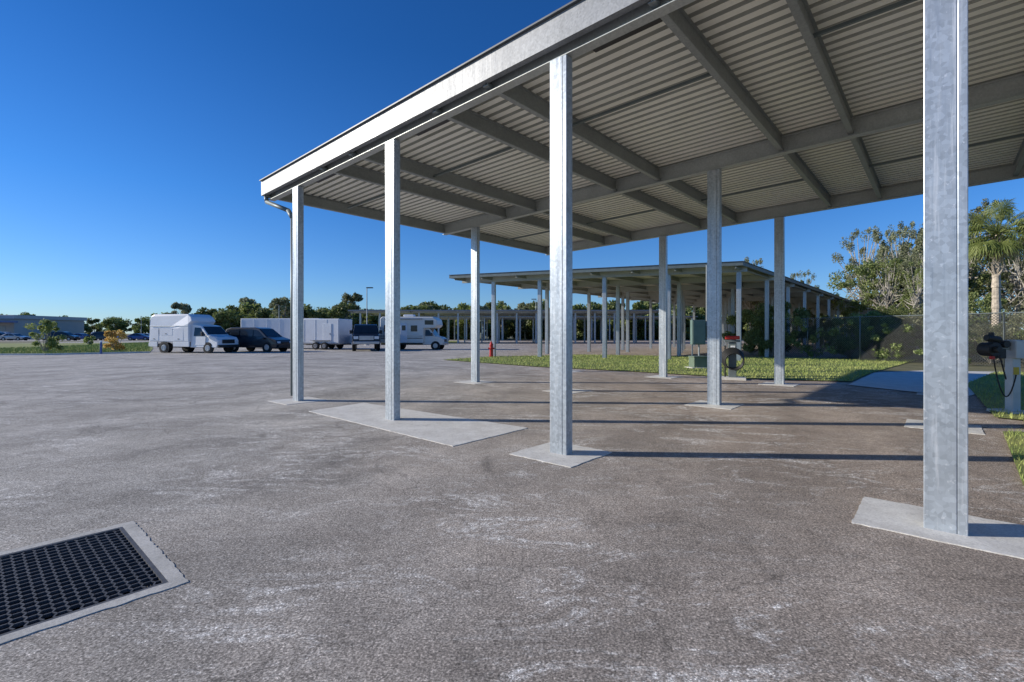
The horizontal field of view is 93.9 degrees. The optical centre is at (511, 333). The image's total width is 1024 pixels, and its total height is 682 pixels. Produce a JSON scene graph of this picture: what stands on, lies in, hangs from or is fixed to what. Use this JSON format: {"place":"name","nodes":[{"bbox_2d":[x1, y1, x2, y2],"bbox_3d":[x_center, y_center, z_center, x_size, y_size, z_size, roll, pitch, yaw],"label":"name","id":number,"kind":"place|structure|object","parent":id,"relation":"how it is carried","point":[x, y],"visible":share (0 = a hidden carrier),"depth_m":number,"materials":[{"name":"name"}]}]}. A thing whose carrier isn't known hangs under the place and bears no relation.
{"place":"outdoors","nodes":[
{"label":"outdoors","id":0,"kind":"place"},
{"bbox_2d":[0,339,138,340],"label":"parking lot","id":1,"kind":"structure","parent":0,"point":[70,340],"depth_m":100.04,"materials":[{"name":"grey asphalt"}]},
{"bbox_2d":[0,333,29,340],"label":"parked car","id":2,"kind":"object","parent":1,"relation":"on","point":[12,336],"visible":0.99,"depth_m":99.20,"materials":[{"name":"silver metal"}]},
{"bbox_2d":[45,332,79,340],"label":"parked car","id":3,"kind":"object","parent":1,"relation":"on","point":[70,336],"visible":0.79,"depth_m":97.33,"materials":[{"name":"blue paint"}]},
{"bbox_2d":[84,332,116,340],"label":"parked car","id":4,"kind":"object","parent":1,"relation":"on","point":[98,335],"visible":0.35,"depth_m":99.14,"materials":[{"name":"blue paint"}]},
{"bbox_2d":[126,333,149,339],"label":"parked car","id":5,"kind":"object","parent":1,"relation":"on","point":[137,336],"visible":0.76,"depth_m":103.22,"materials":[{"name":"blue paint"}]},
{"bbox_2d":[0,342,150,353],"bbox_3d":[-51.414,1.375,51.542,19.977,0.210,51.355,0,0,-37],"label":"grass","id":6,"kind":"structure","parent":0,"point":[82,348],"depth_m":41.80,"materials":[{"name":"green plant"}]},
{"bbox_2d":[0,342,152,353],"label":"lawn ground","id":7,"kind":"structure","parent":0,"point":[10,345],"depth_m":63.48,"materials":[{"name":"green plant"}]},
{"bbox_2d":[23,319,66,350],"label":"young tree","id":8,"kind":"object","parent":7,"relation":"on","point":[52,342],"visible":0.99,"depth_m":37.46,"materials":[{"name":"green plant"}]},
{"bbox_2d":[0,351,149,354],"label":"kerb","id":9,"kind":"structure","parent":7,"relation":"on","point":[73,353],"depth_m":33.70,"materials":[{"name":"concrete"}]},
{"bbox_2d":[103,330,127,350],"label":"shrub","id":10,"kind":"object","parent":7,"relation":"on","point":[111,338],"visible":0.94,"depth_m":38.92,"materials":[{"name":"yellow plant"}]},
{"bbox_2d":[0,334,1019,342],"bbox_3d":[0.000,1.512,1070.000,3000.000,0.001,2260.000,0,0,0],"label":"ground","id":11,"kind":"structure","parent":0,"point":[510,338],"depth_m":88.71,"materials":[{"name":"green plant"}]},
{"bbox_2d":[0,315,86,338],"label":"warehouse building","id":12,"kind":"structure","parent":11,"relation":"on","point":[17,323],"depth_m":126.97,"materials":[{"name":"grey paint"}]},
{"bbox_2d":[86,317,102,334],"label":"oak tree","id":13,"kind":"object","parent":11,"relation":"on","point":[91,321],"visible":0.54,"depth_m":209.49,"materials":[{"name":"green plant"}]},
{"bbox_2d":[95,317,128,333],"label":"oak tree","id":14,"kind":"object","parent":11,"relation":"on","point":[119,324],"visible":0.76,"depth_m":196.13,"materials":[{"name":"green plant"}]},
{"bbox_2d":[131,317,149,333],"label":"oak tree","id":15,"kind":"object","parent":11,"relation":"on","point":[136,329],"visible":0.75,"depth_m":194.47,"materials":[{"name":"green plant"}]},
{"bbox_2d":[164,302,191,313],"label":"pine tree","id":16,"kind":"object","parent":11,"relation":"on","point":[185,308],"visible":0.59,"depth_m":113.12,"materials":[{"name":"green plant"}]},
{"bbox_2d":[196,307,222,321],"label":"oak tree","id":17,"kind":"object","parent":11,"relation":"on","point":[207,311],"visible":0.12,"depth_m":119.79,"materials":[{"name":"green plant"}]},
{"bbox_2d":[212,309,245,331],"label":"oak tree","id":18,"kind":"object","parent":11,"relation":"on","point":[223,315],"visible":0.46,"depth_m":112.82,"materials":[{"name":"green plant"}]},
{"bbox_2d":[233,296,261,310],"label":"pine tree","id":19,"kind":"object","parent":11,"relation":"on","point":[247,299],"visible":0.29,"depth_m":133.76,"materials":[{"name":"green plant"}]},
{"bbox_2d":[238,302,260,317],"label":"oak tree","id":20,"kind":"object","parent":11,"relation":"on","point":[246,308],"visible":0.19,"depth_m":120.53,"materials":[{"name":"green plant"}]},
{"bbox_2d":[243,307,273,317],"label":"oak tree","id":21,"kind":"object","parent":11,"relation":"on","point":[261,313],"visible":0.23,"depth_m":117.86,"materials":[{"name":"green plant"}]},
{"bbox_2d":[268,297,289,317],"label":"pine tree","id":22,"kind":"object","parent":11,"relation":"on","point":[275,306],"visible":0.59,"depth_m":111.37,"materials":[{"name":"green plant"}]},
{"bbox_2d":[306,308,326,318],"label":"oak tree","id":23,"kind":"object","parent":11,"relation":"on","point":[320,313],"visible":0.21,"depth_m":112.77,"materials":[{"name":"green plant"}]},
{"bbox_2d":[327,310,345,318],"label":"oak tree","id":24,"kind":"object","parent":11,"relation":"on","point":[331,313],"visible":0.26,"depth_m":111.45,"materials":[{"name":"green plant"}]},
{"bbox_2d":[332,302,363,338],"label":"oak tree","id":25,"kind":"object","parent":11,"relation":"on","point":[343,308],"visible":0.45,"depth_m":112.05,"materials":[{"name":"green plant"}]},
{"bbox_2d":[341,292,362,317],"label":"pine tree","id":26,"kind":"object","parent":11,"relation":"on","point":[355,296],"visible":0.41,"depth_m":119.69,"materials":[{"name":"green plant"}]},
{"bbox_2d":[348,309,384,325],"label":"oak tree","id":27,"kind":"object","parent":11,"relation":"on","point":[354,315],"visible":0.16,"depth_m":118.60,"materials":[{"name":"green plant"}]},
{"bbox_2d":[436,320,456,338],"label":"oak tree","id":28,"kind":"object","parent":11,"relation":"on","point":[444,327],"visible":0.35,"depth_m":119.85,"materials":[{"name":"green plant"}]},
{"bbox_2d":[453,302,480,339],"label":"oak tree","id":29,"kind":"object","parent":11,"relation":"on","point":[463,306],"visible":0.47,"depth_m":111.94,"materials":[{"name":"green plant"}]},
{"bbox_2d":[485,300,506,338],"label":"oak tree","id":30,"kind":"object","parent":11,"relation":"on","point":[502,303],"visible":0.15,"depth_m":137.40,"materials":[{"name":"green plant"}]},
{"bbox_2d":[490,304,514,338],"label":"oak tree","id":31,"kind":"object","parent":11,"relation":"on","point":[508,333],"visible":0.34,"depth_m":120.15,"materials":[{"name":"green plant"}]},
{"bbox_2d":[517,301,530,339],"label":"pine tree","id":32,"kind":"object","parent":11,"relation":"on","point":[522,305],"visible":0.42,"depth_m":116.28,"materials":[{"name":"green plant"}]},
{"bbox_2d":[522,299,549,338],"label":"oak tree","id":33,"kind":"object","parent":11,"relation":"on","point":[533,306],"visible":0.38,"depth_m":112.47,"materials":[{"name":"green plant"}]},
{"bbox_2d":[572,320,596,339],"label":"oak tree","id":34,"kind":"object","parent":11,"relation":"on","point":[579,332],"visible":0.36,"depth_m":111.18,"materials":[{"name":"green plant"}]},
{"bbox_2d":[577,320,599,339],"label":"oak tree","id":35,"kind":"object","parent":11,"relation":"on","point":[597,325],"visible":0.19,"depth_m":115.06,"materials":[{"name":"green plant"}]},
{"bbox_2d":[583,301,608,338],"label":"oak tree","id":36,"kind":"object","parent":11,"relation":"on","point":[596,306],"visible":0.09,"depth_m":124.74,"materials":[{"name":"green plant"}]},
{"bbox_2d":[598,300,625,338],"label":"oak tree","id":37,"kind":"object","parent":11,"relation":"on","point":[611,305],"visible":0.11,"depth_m":120.17,"materials":[{"name":"green plant"}]},
{"bbox_2d":[612,320,641,339],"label":"oak tree","id":38,"kind":"object","parent":11,"relation":"on","point":[625,329],"visible":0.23,"depth_m":110.99,"materials":[{"name":"green plant"}]},
{"bbox_2d":[607,309,648,339],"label":"oak tree","id":39,"kind":"object","parent":11,"relation":"on","point":[641,332],"visible":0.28,"depth_m":112.15,"materials":[{"name":"green plant"}]},
{"bbox_2d":[632,301,655,320],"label":"oak tree","id":40,"kind":"object","parent":11,"relation":"on","point":[638,306],"visible":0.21,"depth_m":124.74,"materials":[{"name":"green plant"}]},
{"bbox_2d":[638,321,658,339],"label":"oak tree","id":41,"kind":"object","parent":11,"relation":"on","point":[655,334],"visible":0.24,"depth_m":115.67,"materials":[{"name":"green plant"}]},
{"bbox_2d":[671,309,704,339],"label":"oak tree","id":42,"kind":"object","parent":11,"relation":"on","point":[699,315],"visible":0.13,"depth_m":112.19,"materials":[{"name":"green plant"}]},
{"bbox_2d":[671,307,705,339],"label":"oak tree","id":43,"kind":"object","parent":11,"relation":"on","point":[687,320],"visible":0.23,"depth_m":111.33,"materials":[{"name":"green plant"}]},
{"bbox_2d":[790,312,823,345],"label":"oak tree","id":44,"kind":"object","parent":11,"relation":"on","point":[813,316],"visible":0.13,"depth_m":54.85,"materials":[{"name":"green plant"}]},
{"bbox_2d":[0,340,1023,681],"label":"asphalt pavement","id":45,"kind":"structure","parent":0,"point":[672,536],"depth_m":3.75,"materials":[{"name":"grey asphalt"}]},
{"bbox_2d":[0,521,188,644],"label":"storm drain","id":46,"kind":"object","parent":45,"relation":"in","point":[51,583],"visible":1,"depth_m":2.97,"materials":[{"name":"metal"}]},
{"bbox_2d":[148,314,239,352],"bbox_3d":[-24.953,0.039,37.613,6.670,3.079,2.560,0,0,14],"label":"service truck","id":47,"kind":"object","parent":45,"relation":"on","point":[188,332],"visible":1,"depth_m":36.79,"materials":[{"name":"white paint"}]},
{"bbox_2d":[226,327,289,351],"bbox_3d":[-20.875,0.545,39.395,5.150,2.064,2.290,0,0,12],"label":"parked van","id":48,"kind":"object","parent":45,"relation":"on","point":[265,339],"visible":0.82,"depth_m":38.56,"materials":[{"name":"grey paint"}]},
{"bbox_2d":[241,318,321,348],"bbox_3d":[-21.763,0.025,47.444,9.349,2.950,2.900,0,0,5],"label":"cargo trailer","id":49,"kind":"object","parent":45,"relation":"on","point":[281,326],"visible":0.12,"depth_m":46.36,"materials":[{"name":"white paint"}]},
{"bbox_2d":[269,397,327,404],"bbox_3d":[-4.763,1.506,10.648,0.933,0.028,0.936,0,0,42],"label":"concrete pad","id":50,"kind":"object","parent":45,"relation":"on","point":[289,401],"visible":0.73,"depth_m":10.63,"materials":[{"name":"grey concrete"}]},
{"bbox_2d":[304,319,358,349],"bbox_3d":[-16.774,0.075,45.167,5.049,2.850,2.800,0,0,12],"label":"cargo trailer","id":51,"kind":"object","parent":45,"relation":"on","point":[325,334],"visible":0.96,"depth_m":44.21,"materials":[{"name":"white paint"}]},
{"bbox_2d":[349,324,381,350],"bbox_3d":[-13.123,0.398,42.916,2.728,2.403,6.556,0,0,-18],"label":"pickup truck","id":52,"kind":"object","parent":45,"relation":"on","point":[365,333],"visible":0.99,"depth_m":40.90,"materials":[{"name":"paint"}]},
{"bbox_2d":[380,315,448,349],"bbox_3d":[-9.112,-0.093,44.961,5.980,3.335,2.519,0,0,4],"label":"motorhome","id":53,"kind":"object","parent":45,"relation":"on","point":[414,330],"visible":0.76,"depth_m":43.86,"materials":[{"name":"white metal"}]},
{"bbox_2d":[400,323,406,342],"bbox_3d":[-9.930,-0.050,43.880,0.650,1.800,0.030,0,0,4],"label":"door","id":54,"kind":"structure","parent":53,"relation":"in","point":[403,333],"depth_m":43.87,"materials":[{"name":"white metal"}]},
{"bbox_2d":[309,403,526,446],"bbox_3d":[-1.946,1.506,8.362,4.412,0.028,1.604,0,0,40],"label":"concrete pad","id":55,"kind":"object","parent":45,"relation":"on","point":[452,431],"visible":0.81,"depth_m":7.83,"materials":[{"name":"grey concrete"}]},
{"bbox_2d":[348,310,658,342],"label":"carport canopy","id":56,"kind":"object","parent":45,"relation":"on","point":[499,313],"visible":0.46,"depth_m":70.99,"materials":[{"name":"grey metal"}]},
{"bbox_2d":[415,316,697,340],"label":"carport canopy","id":57,"kind":"object","parent":45,"relation":"on","point":[520,318],"visible":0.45,"depth_m":98.99,"materials":[{"name":"grey metal"}]},
{"bbox_2d":[509,442,611,467],"bbox_3d":[0.616,1.506,5.979,0.938,0.028,0.932,0,0,41],"label":"concrete pad","id":58,"kind":"object","parent":45,"relation":"on","point":[579,455],"visible":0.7,"depth_m":5.84,"materials":[{"name":"grey concrete"}]},
{"bbox_2d":[259,0,1023,535],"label":"carport canopy","id":59,"kind":"object","parent":45,"relation":"on","point":[559,136],"visible":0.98,"depth_m":7.93,"materials":[{"name":"grey metal"}]},
{"bbox_2d":[449,261,870,360],"bbox_3d":[32.015,-1.137,59.141,15.993,5.274,90.432,0,0,42],"label":"carport canopy","id":60,"kind":"object","parent":45,"relation":"on","point":[745,281],"visible":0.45,"depth_m":33.11,"materials":[{"name":"grey metal"}]},
{"bbox_2d":[685,400,744,409],"bbox_3d":[4.250,1.506,10.041,0.930,0.028,0.935,0,0,41],"label":"concrete pad","id":61,"kind":"object","parent":45,"relation":"on","point":[724,405],"visible":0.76,"depth_m":9.89,"materials":[{"name":"grey concrete"}]},
{"bbox_2d":[722,309,773,353],"bbox_3d":[17.407,-0.132,34.188,2.978,3.308,3.923,0,0,-38],"label":"bush","id":62,"kind":"object","parent":45,"relation":"on","point":[747,315],"visible":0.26,"depth_m":34.28,"materials":[{"name":"green plant"}]},
{"bbox_2d":[735,257,763,328],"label":"oak tree","id":63,"kind":"object","parent":45,"relation":"on","point":[751,304],"visible":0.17,"depth_m":51.79,"materials":[{"name":"green plant"}]},
{"bbox_2d":[743,318,792,356],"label":"bush","id":64,"kind":"object","parent":45,"relation":"on","point":[762,342],"visible":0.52,"depth_m":30.40,"materials":[{"name":"green plant"}]},
{"bbox_2d":[760,382,799,386],"bbox_3d":[7.884,1.506,14.101,0.937,0.028,0.946,0,0,42],"label":"concrete pad","id":65,"kind":"object","parent":45,"relation":"on","point":[785,384],"visible":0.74,"depth_m":13.95,"materials":[{"name":"grey concrete"}]},
{"bbox_2d":[744,301,815,349],"bbox_3d":[17.112,-0.314,31.499,3.309,3.675,4.359,0,0,-25],"label":"bush","id":66,"kind":"object","parent":45,"relation":"on","point":[802,313],"visible":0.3,"depth_m":30.97,"materials":[{"name":"green plant"}]},
{"bbox_2d":[790,269,818,321],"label":"oak tree","id":67,"kind":"object","parent":45,"relation":"on","point":[794,275],"visible":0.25,"depth_m":65.67,"materials":[{"name":"green plant"}]},
{"bbox_2d":[808,315,837,348],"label":"bush","id":68,"kind":"object","parent":45,"relation":"on","point":[827,322],"visible":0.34,"depth_m":45.75,"materials":[{"name":"green plant"}]},
{"bbox_2d":[821,315,872,357],"bbox_3d":[20.641,0.194,28.844,3.139,2.646,2.382,0,0,-20],"label":"bush","id":69,"kind":"object","parent":45,"relation":"on","point":[841,343],"visible":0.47,"depth_m":28.80,"materials":[{"name":"green plant"}]},
{"bbox_2d":[870,308,916,349],"bbox_3d":[27.034,-0.143,34.071,3.636,3.379,2.574,0,0,-8],"label":"bush","id":70,"kind":"object","parent":45,"relation":"on","point":[889,311],"visible":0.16,"depth_m":33.92,"materials":[{"name":"green plant"}]},
{"bbox_2d":[852,497,1023,558],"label":"concrete pad","id":71,"kind":"object","parent":45,"relation":"on","point":[997,537],"visible":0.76,"depth_m":3.66,"materials":[{"name":"grey concrete"}]},
{"bbox_2d":[904,419,984,434],"bbox_3d":[6.938,1.506,7.704,0.937,0.028,0.937,0,0,41],"label":"concrete pad","id":72,"kind":"object","parent":45,"relation":"on","point":[972,429],"visible":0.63,"depth_m":7.66,"materials":[{"name":"grey concrete"}]},
{"bbox_2d":[0,0,1023,333],"label":"sky","id":73,"kind":"structure","parent":0,"point":[138,138],"materials":[{"name":"blue"}]},
{"bbox_2d":[444,354,917,380],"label":"lawn ground","id":74,"kind":"structure","parent":0,"point":[753,373],"depth_m":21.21,"materials":[{"name":"green plant"}]},
{"bbox_2d":[687,356,706,368],"bbox_3d":[7.924,1.235,20.380,0.850,0.540,0.700,0,0,-6],"label":"utility cabinet","id":75,"kind":"object","parent":74,"relation":"on","point":[697,362],"visible":0.69,"depth_m":20.13,"materials":[{"name":"metal"}]},
{"bbox_2d":[690,265,706,355],"bbox_3d":[8.876,-0.850,22.340,1.030,4.700,0.352,0,0,0],"label":"electrical panel","id":76,"kind":"object","parent":74,"relation":"on","point":[698,332],"visible":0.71,"depth_m":22.16,"materials":[{"name":"metal"}]},
{"bbox_2d":[693,321,704,343],"bbox_3d":[8.671,-0.050,22.171,0.540,1.050,0.015,0,0,0],"label":"cabinet door","id":77,"kind":"structure","parent":76,"relation":"in","point":[698,326],"depth_m":22.16,"materials":[{"name":"green metal"}]},
{"bbox_2d":[722,336,745,380],"bbox_3d":[7.186,0.795,15.594,0.800,1.430,0.669,0,0,25],"label":"water station","id":78,"kind":"object","parent":74,"relation":"on","point":[731,351],"visible":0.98,"depth_m":15.49,"materials":[{"name":"grey paint"}]},
{"bbox_2d":[756,312,1023,366],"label":"chain link fence","id":79,"kind":"object","parent":74,"relation":"on","point":[800,329],"visible":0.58,"depth_m":25.69,"materials":[{"name":"metal"}]},
{"bbox_2d":[848,370,992,395],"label":"concrete walkway","id":80,"kind":"structure","parent":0,"point":[911,381],"depth_m":15.01,"materials":[{"name":"grey concrete"}]},
{"bbox_2d":[822,344,1023,371],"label":"lawn ground","id":81,"kind":"structure","parent":0,"point":[913,366],"depth_m":22.20,"materials":[{"name":"green plant"}]},
{"bbox_2d":[831,227,892,314],"bbox_3d":[41.151,-5.332,56.063,6.129,13.885,5.666,0,0,-44],"label":"oak tree","id":82,"kind":"object","parent":81,"relation":"on","point":[852,259],"visible":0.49,"depth_m":55.95,"materials":[{"name":"green plant"}]},
{"bbox_2d":[841,311,900,356],"bbox_3d":[22.221,0.049,30.123,2.647,2.940,3.488,0,0,5],"label":"bush","id":83,"kind":"object","parent":81,"relation":"on","point":[873,313],"visible":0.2,"depth_m":29.84,"materials":[{"name":"green plant"}]},
{"bbox_2d":[826,258,916,324],"bbox_3d":[37.690,-3.148,50.091,9.094,9.500,7.541,0,0,0],"label":"oak tree","id":84,"kind":"object","parent":81,"relation":"on","point":[857,305],"visible":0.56,"depth_m":49.70,"materials":[{"name":"green plant"}]},
{"bbox_2d":[865,258,908,311],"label":"oak tree","id":85,"kind":"object","parent":81,"relation":"on","point":[887,299],"visible":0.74,"depth_m":46.93,"materials":[{"name":"green plant"}]},
{"bbox_2d":[865,221,919,311],"bbox_3d":[48.078,-6.155,60.166,6.349,15.558,6.868,0,0,4],"label":"oak tree","id":86,"kind":"object","parent":81,"relation":"on","point":[912,224],"visible":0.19,"depth_m":59.39,"materials":[{"name":"green plant"}]},
{"bbox_2d":[874,323,916,358],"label":"bush","id":87,"kind":"object","parent":81,"relation":"on","point":[896,337],"visible":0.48,"depth_m":26.81,"materials":[{"name":"green plant"}]},
{"bbox_2d":[873,227,922,345],"bbox_3d":[46.007,-5.419,55.834,5.738,14.061,6.207,0,0,-24],"label":"oak tree","id":88,"kind":"object","parent":81,"relation":"on","point":[899,234],"visible":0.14,"depth_m":55.73,"materials":[{"name":"green plant"}]},
{"bbox_2d":[898,261,922,349],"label":"oak tree","id":89,"kind":"object","parent":81,"relation":"on","point":[917,299],"visible":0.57,"depth_m":39.90,"materials":[{"name":"green plant"}]},
{"bbox_2d":[895,223,969,306],"bbox_3d":[42.857,-4.901,49.056,5.743,13.010,5.309,0,0,0],"label":"oak tree","id":90,"kind":"object","parent":81,"relation":"on","point":[905,248],"visible":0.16,"depth_m":50.21,"materials":[{"name":"green plant"}]},
{"bbox_2d":[896,229,970,301],"bbox_3d":[37.903,-3.965,43.087,4.903,11.107,4.532,0,0,21],"label":"oak tree","id":91,"kind":"object","parent":81,"relation":"on","point":[904,267],"visible":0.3,"depth_m":43.88,"materials":[{"name":"green plant"}]},
{"bbox_2d":[914,321,979,352],"bbox_3d":[23.196,0.303,25.257,2.184,2.426,2.877,0,0,13],"label":"bush","id":92,"kind":"object","parent":81,"relation":"on","point":[968,339],"visible":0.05,"depth_m":24.81,"materials":[{"name":"green plant"}]},
{"bbox_2d":[910,303,988,356],"bbox_3d":[24.435,-0.163,27.215,3.764,3.382,3.170,0,0,0],"label":"bush","id":93,"kind":"object","parent":81,"relation":"on","point":[918,310],"visible":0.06,"depth_m":27.14,"materials":[{"name":"green plant"}]},
{"bbox_2d":[900,265,1008,335],"bbox_3d":[40.176,-2.253,43.972,5.881,7.719,8.306,0,0,-25],"label":"oak tree","id":94,"kind":"object","parent":81,"relation":"on","point":[970,285],"visible":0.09,"depth_m":42.16,"materials":[{"name":"green plant"}]},
{"bbox_2d":[921,198,1016,341],"bbox_3d":[45.016,-5.707,47.172,5.978,14.648,6.466,0,0,-16],"label":"oak tree","id":95,"kind":"object","parent":81,"relation":"on","point":[978,209],"visible":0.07,"depth_m":46.08,"materials":[{"name":"green plant"}]},
{"bbox_2d":[970,311,991,356],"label":"bush","id":96,"kind":"object","parent":81,"relation":"on","point":[980,338],"visible":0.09,"depth_m":29.54,"materials":[{"name":"green plant"}]},
{"bbox_2d":[969,323,1017,363],"bbox_3d":[23.703,0.502,23.555,1.902,2.029,2.259,0,0,34],"label":"bush","id":97,"kind":"object","parent":81,"relation":"on","point":[986,331],"visible":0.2,"depth_m":23.54,"materials":[{"name":"green plant"}]},
{"bbox_2d":[968,291,1020,341],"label":"oak tree","id":98,"kind":"object","parent":81,"relation":"on","point":[980,303],"visible":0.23,"depth_m":35.34,"materials":[{"name":"green plant"}]},
{"bbox_2d":[968,198,1023,360],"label":"palm tree","id":99,"kind":"object","parent":81,"relation":"on","point":[995,246],"visible":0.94,"depth_m":25.76,"materials":[{"name":"green plant"}]},
{"bbox_2d":[976,256,1022,322],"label":"oak tree","id":100,"kind":"object","parent":81,"relation":"on","point":[986,293],"visible":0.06,"depth_m":44.28,"materials":[{"name":"green plant"}]},
{"bbox_2d":[976,223,1023,328],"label":"oak tree","id":101,"kind":"object","parent":81,"relation":"on","point":[982,276],"visible":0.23,"depth_m":41.10,"materials":[{"name":"green plant"}]},
{"bbox_2d":[987,232,1023,313],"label":"oak tree","id":102,"kind":"object","parent":81,"relation":"on","point":[1017,267],"visible":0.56,"depth_m":38.34,"materials":[{"name":"green plant"}]},
{"bbox_2d":[998,311,1023,337],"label":"bush","id":103,"kind":"object","parent":81,"relation":"on","point":[1008,324],"visible":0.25,"depth_m":24.91,"materials":[{"name":"green plant"}]},
{"bbox_2d":[968,370,1023,419],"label":"verge ground","id":104,"kind":"structure","parent":0,"point":[995,400],"depth_m":11.74,"materials":[{"name":"green plant"}]},
{"bbox_2d":[976,332,1023,413],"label":"air pump station","id":105,"kind":"object","parent":104,"relation":"on","point":[1011,352],"visible":0.98,"depth_m":8.93,"materials":[{"name":"metal"}]},
{"bbox_2d":[1003,427,1023,485],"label":"grass","id":106,"kind":"structure","parent":0,"point":[1020,442],"depth_m":6.14,"materials":[{"name":"green plant"}]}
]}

